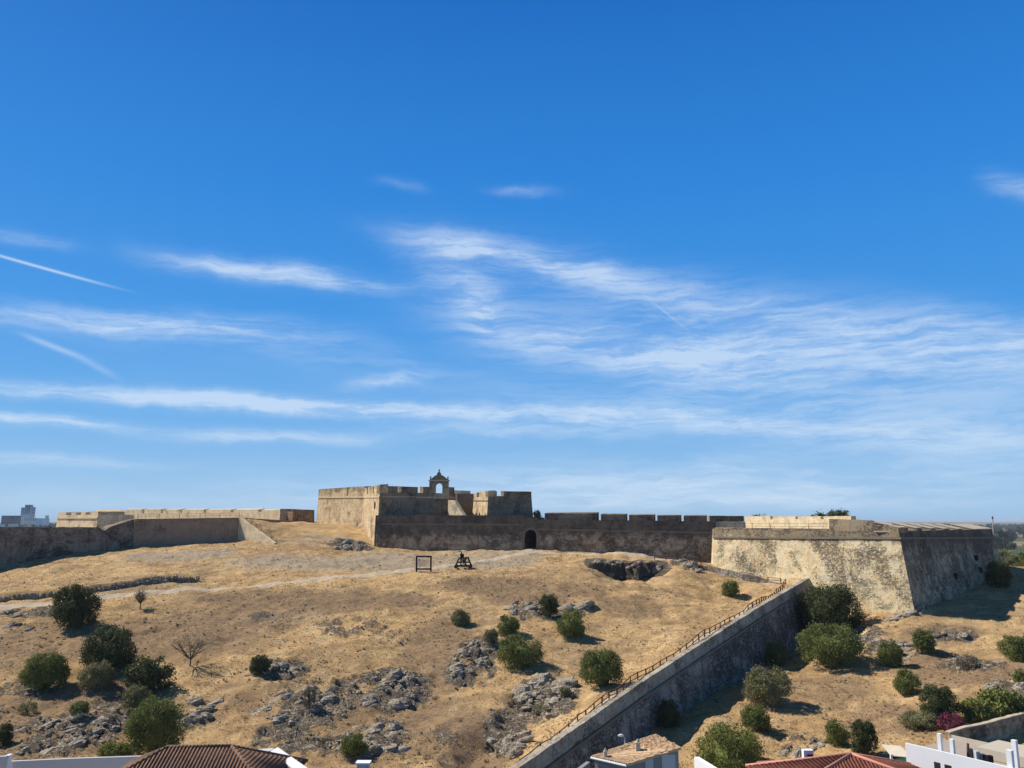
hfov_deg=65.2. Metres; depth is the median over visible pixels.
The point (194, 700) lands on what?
rock outcrop
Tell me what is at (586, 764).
yard wall
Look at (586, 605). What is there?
rock outcrop
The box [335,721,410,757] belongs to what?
rock outcrop
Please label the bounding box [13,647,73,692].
bush
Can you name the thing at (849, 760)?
red roofed house
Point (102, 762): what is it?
garden wall
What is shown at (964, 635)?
rock outcrop
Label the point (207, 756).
tiled house
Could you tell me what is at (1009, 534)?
distant woodland
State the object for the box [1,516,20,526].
apartment block
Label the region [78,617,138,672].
bush
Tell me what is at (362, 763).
chimney
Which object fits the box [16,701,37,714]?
bush
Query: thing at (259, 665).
bush
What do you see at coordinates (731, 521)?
rampart block
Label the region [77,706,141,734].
rock outcrop
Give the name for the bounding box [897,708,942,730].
bush
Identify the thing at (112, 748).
bush
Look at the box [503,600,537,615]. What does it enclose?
rock outcrop
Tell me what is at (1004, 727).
stone garden wall
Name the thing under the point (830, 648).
bush
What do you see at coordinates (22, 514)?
apartment block
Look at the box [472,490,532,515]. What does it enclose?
castle east bastion
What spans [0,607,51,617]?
rock outcrop
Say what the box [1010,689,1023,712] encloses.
prickly pear
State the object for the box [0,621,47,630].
rock outcrop
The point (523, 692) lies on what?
rock outcrop
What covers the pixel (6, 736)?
bush
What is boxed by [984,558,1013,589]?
bush
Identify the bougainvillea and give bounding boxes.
[936,712,967,731]
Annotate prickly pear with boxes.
[957,696,997,723]
[976,680,1022,717]
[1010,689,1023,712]
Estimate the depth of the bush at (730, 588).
157.81 m
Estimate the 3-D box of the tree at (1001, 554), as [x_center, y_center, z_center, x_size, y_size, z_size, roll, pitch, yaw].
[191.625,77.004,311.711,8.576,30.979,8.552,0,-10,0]
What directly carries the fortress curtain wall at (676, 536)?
on the hillside
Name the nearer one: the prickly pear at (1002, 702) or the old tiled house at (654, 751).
the old tiled house at (654, 751)
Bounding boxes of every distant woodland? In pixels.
[5,522,315,526]
[915,523,1023,549]
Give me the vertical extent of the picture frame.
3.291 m
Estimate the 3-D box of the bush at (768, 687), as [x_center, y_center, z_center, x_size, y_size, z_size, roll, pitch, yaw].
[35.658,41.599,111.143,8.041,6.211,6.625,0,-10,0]
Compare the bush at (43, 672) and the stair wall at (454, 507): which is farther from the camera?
the stair wall at (454, 507)
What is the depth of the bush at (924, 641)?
127.33 m
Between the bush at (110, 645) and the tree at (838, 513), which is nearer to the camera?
the bush at (110, 645)
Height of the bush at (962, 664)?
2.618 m
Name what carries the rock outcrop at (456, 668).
on the hillside
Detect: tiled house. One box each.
[120,744,307,767]
[590,734,680,767]
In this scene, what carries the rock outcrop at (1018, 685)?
on the hillside
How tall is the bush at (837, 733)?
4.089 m
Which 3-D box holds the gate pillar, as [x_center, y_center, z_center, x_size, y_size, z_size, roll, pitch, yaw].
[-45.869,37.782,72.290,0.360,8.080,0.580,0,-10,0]
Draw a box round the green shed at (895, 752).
[881,744,905,760]
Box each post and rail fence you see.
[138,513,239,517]
[516,579,785,762]
[654,555,781,583]
[718,523,829,529]
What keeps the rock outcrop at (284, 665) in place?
on the hillside
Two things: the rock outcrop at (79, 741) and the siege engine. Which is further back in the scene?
the siege engine
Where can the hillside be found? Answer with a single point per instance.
(464, 693)
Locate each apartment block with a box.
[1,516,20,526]
[20,507,24,524]
[23,505,32,521]
[23,518,42,525]
[32,507,35,517]
[42,518,49,525]
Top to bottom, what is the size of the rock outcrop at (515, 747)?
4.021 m
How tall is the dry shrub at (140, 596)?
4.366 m
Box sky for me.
[0,0,1023,521]
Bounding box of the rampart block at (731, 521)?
[708,516,745,527]
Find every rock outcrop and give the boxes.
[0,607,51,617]
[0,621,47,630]
[10,712,117,757]
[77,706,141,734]
[175,695,223,722]
[243,658,298,676]
[250,685,344,724]
[332,540,365,550]
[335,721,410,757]
[351,667,416,708]
[447,640,494,677]
[487,730,533,758]
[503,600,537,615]
[510,672,579,718]
[534,600,594,610]
[594,559,662,580]
[675,558,702,572]
[773,740,827,758]
[846,634,881,641]
[876,640,915,651]
[878,606,926,621]
[898,649,922,660]
[932,630,972,638]
[945,656,1005,669]
[983,679,1023,689]
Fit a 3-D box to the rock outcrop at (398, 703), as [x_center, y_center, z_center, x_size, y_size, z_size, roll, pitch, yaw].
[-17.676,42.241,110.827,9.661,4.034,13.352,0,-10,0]
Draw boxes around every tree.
[48,581,104,631]
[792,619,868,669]
[796,578,866,634]
[811,509,825,515]
[826,508,848,515]
[997,541,1009,557]
[1000,549,1015,565]
[1003,540,1021,560]
[1011,554,1023,565]
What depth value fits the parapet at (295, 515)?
283.14 m
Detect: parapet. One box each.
[124,508,313,522]
[745,516,855,528]
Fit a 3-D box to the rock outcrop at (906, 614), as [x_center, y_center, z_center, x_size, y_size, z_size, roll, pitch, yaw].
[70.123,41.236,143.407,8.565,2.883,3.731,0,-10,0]
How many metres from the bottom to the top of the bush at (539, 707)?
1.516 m
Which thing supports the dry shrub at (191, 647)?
on the hillside
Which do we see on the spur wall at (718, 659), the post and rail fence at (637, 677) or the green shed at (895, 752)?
the post and rail fence at (637, 677)
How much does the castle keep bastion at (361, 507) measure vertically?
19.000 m
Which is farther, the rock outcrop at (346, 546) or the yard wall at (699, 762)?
the rock outcrop at (346, 546)
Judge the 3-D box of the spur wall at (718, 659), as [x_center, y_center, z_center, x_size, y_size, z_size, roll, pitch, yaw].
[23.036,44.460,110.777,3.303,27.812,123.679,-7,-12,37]
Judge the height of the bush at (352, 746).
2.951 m
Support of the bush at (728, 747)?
on the hillside
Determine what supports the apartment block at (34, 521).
on the hillside
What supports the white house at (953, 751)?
on the hillside
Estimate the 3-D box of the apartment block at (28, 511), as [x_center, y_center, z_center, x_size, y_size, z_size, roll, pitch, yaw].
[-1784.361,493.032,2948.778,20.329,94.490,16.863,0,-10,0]
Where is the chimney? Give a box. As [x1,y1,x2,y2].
[355,760,371,767]
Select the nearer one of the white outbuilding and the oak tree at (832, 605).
the white outbuilding
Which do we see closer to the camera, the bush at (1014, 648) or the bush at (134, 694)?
the bush at (134, 694)
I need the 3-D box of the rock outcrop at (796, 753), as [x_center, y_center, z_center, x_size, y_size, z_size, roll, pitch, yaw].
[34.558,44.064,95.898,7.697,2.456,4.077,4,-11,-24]
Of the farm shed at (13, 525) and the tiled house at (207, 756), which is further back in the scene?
the farm shed at (13, 525)
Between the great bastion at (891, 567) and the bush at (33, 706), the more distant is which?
the great bastion at (891, 567)
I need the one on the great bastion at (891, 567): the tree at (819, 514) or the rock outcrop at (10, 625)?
the tree at (819, 514)
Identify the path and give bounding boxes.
[0,549,799,735]
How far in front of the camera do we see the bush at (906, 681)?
110.73 m
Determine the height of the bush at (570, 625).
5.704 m
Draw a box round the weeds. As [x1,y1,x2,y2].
[19,524,1023,763]
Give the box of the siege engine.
[454,550,471,568]
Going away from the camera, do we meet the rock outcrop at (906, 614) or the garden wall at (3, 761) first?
the garden wall at (3, 761)
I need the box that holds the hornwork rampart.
[133,517,291,546]
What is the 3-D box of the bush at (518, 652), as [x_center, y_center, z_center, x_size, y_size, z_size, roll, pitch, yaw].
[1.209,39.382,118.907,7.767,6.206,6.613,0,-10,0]
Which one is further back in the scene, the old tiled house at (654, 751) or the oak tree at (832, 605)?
the oak tree at (832, 605)
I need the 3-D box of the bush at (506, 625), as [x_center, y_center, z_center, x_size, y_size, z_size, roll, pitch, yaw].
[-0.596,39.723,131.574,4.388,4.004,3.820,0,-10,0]
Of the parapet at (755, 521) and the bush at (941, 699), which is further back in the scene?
the parapet at (755, 521)
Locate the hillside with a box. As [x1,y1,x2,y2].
[0,517,1023,767]
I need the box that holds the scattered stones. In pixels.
[0,538,1023,763]
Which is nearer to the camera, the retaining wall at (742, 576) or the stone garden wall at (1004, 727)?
the stone garden wall at (1004, 727)
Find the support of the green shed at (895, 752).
on the hillside
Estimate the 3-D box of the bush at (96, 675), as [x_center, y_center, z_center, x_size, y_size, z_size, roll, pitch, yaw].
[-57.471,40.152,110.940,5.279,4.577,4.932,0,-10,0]
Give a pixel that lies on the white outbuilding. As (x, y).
(291, 762)
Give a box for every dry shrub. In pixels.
[134,587,148,608]
[164,626,213,665]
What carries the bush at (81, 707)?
on the hillside
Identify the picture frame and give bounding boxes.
[416,556,431,571]
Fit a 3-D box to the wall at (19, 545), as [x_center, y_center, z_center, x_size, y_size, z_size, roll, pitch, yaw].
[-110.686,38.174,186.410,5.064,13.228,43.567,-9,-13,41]
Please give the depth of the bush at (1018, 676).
104.60 m
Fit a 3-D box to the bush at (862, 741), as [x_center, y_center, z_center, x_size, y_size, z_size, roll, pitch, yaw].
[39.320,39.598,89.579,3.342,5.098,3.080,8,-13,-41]
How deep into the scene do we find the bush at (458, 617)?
135.07 m
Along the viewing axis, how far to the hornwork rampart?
206.82 m
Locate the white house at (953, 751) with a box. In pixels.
[905,733,1023,767]
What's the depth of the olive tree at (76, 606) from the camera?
133.36 m
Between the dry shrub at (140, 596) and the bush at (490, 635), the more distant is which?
the dry shrub at (140, 596)
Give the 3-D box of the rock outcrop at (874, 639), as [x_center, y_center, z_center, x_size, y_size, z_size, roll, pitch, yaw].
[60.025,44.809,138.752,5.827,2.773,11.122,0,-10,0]
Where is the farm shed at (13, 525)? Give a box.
[8,524,18,526]
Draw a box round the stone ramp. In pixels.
[243,516,276,542]
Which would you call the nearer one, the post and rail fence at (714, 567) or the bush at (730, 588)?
the bush at (730, 588)
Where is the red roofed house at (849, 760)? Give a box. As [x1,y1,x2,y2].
[745,752,919,767]
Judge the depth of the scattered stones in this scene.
116.41 m
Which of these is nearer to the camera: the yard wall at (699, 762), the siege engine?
the yard wall at (699, 762)
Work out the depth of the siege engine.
172.93 m
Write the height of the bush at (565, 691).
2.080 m
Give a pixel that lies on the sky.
(744, 258)
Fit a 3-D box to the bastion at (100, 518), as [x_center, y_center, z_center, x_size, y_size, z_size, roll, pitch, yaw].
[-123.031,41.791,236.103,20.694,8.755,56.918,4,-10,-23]
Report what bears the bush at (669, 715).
on the hillside
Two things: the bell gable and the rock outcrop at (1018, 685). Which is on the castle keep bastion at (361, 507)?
the bell gable
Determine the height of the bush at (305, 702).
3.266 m
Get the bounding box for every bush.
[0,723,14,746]
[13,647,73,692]
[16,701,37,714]
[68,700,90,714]
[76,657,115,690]
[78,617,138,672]
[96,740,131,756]
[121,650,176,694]
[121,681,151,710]
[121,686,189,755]
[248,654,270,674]
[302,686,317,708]
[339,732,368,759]
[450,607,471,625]
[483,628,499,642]
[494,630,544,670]
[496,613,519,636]
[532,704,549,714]
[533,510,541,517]
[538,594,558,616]
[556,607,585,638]
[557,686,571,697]
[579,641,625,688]
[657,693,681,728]
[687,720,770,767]
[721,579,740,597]
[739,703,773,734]
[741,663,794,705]
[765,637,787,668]
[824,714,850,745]
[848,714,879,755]
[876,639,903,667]
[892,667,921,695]
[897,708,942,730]
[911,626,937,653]
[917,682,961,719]
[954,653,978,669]
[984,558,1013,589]
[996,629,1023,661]
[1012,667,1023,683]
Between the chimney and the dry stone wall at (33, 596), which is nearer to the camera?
the chimney
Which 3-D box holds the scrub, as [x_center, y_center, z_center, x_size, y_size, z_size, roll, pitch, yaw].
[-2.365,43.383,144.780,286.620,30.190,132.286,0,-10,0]
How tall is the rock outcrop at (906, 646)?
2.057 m
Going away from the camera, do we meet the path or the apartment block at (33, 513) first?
the path
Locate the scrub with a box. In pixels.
[0,543,1023,767]
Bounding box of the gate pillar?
[5,754,12,767]
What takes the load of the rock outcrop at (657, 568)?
on the hillside
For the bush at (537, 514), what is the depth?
210.80 m
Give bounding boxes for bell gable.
[429,469,449,498]
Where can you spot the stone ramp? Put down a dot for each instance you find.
(261, 528)
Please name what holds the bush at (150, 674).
on the hillside
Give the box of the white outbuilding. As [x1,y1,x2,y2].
[259,747,306,767]
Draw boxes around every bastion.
[56,510,133,527]
[316,484,457,546]
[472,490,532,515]
[711,519,1001,612]
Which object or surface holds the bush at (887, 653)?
on the hillside
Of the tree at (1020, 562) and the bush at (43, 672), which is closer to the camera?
the bush at (43, 672)
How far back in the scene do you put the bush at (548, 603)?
137.71 m
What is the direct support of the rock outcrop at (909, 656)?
on the hillside
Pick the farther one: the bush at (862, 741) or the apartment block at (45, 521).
the apartment block at (45, 521)
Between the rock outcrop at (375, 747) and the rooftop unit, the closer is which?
the rooftop unit
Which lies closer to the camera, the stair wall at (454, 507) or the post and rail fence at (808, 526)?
the post and rail fence at (808, 526)
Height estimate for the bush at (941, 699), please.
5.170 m
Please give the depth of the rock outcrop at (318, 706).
104.87 m
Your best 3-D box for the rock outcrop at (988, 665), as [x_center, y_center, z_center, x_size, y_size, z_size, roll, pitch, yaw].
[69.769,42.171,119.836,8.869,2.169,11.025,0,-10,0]
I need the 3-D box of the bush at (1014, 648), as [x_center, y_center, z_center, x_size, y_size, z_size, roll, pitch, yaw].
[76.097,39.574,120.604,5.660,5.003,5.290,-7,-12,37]
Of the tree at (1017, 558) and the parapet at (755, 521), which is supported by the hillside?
the tree at (1017, 558)
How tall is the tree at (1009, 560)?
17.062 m
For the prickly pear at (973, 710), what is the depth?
96.60 m
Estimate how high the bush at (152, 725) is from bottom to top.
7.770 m
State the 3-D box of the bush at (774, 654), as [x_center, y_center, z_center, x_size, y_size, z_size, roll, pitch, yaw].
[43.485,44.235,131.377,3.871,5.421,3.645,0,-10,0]
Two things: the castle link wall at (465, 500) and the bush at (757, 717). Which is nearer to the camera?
the bush at (757, 717)
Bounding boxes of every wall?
[0,519,134,564]
[0,575,199,601]
[0,756,6,767]
[11,755,141,767]
[374,512,715,562]
[448,500,465,514]
[454,490,473,514]
[510,578,815,767]
[578,761,589,767]
[694,757,716,767]
[699,565,779,583]
[945,711,1023,739]
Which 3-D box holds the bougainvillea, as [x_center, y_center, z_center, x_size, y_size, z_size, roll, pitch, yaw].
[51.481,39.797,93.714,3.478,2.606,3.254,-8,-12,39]
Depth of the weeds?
115.44 m
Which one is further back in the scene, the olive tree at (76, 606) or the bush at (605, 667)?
the olive tree at (76, 606)
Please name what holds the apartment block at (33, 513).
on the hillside
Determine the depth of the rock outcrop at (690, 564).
177.84 m
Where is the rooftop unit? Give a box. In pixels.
[801,749,813,757]
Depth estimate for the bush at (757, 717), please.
101.54 m

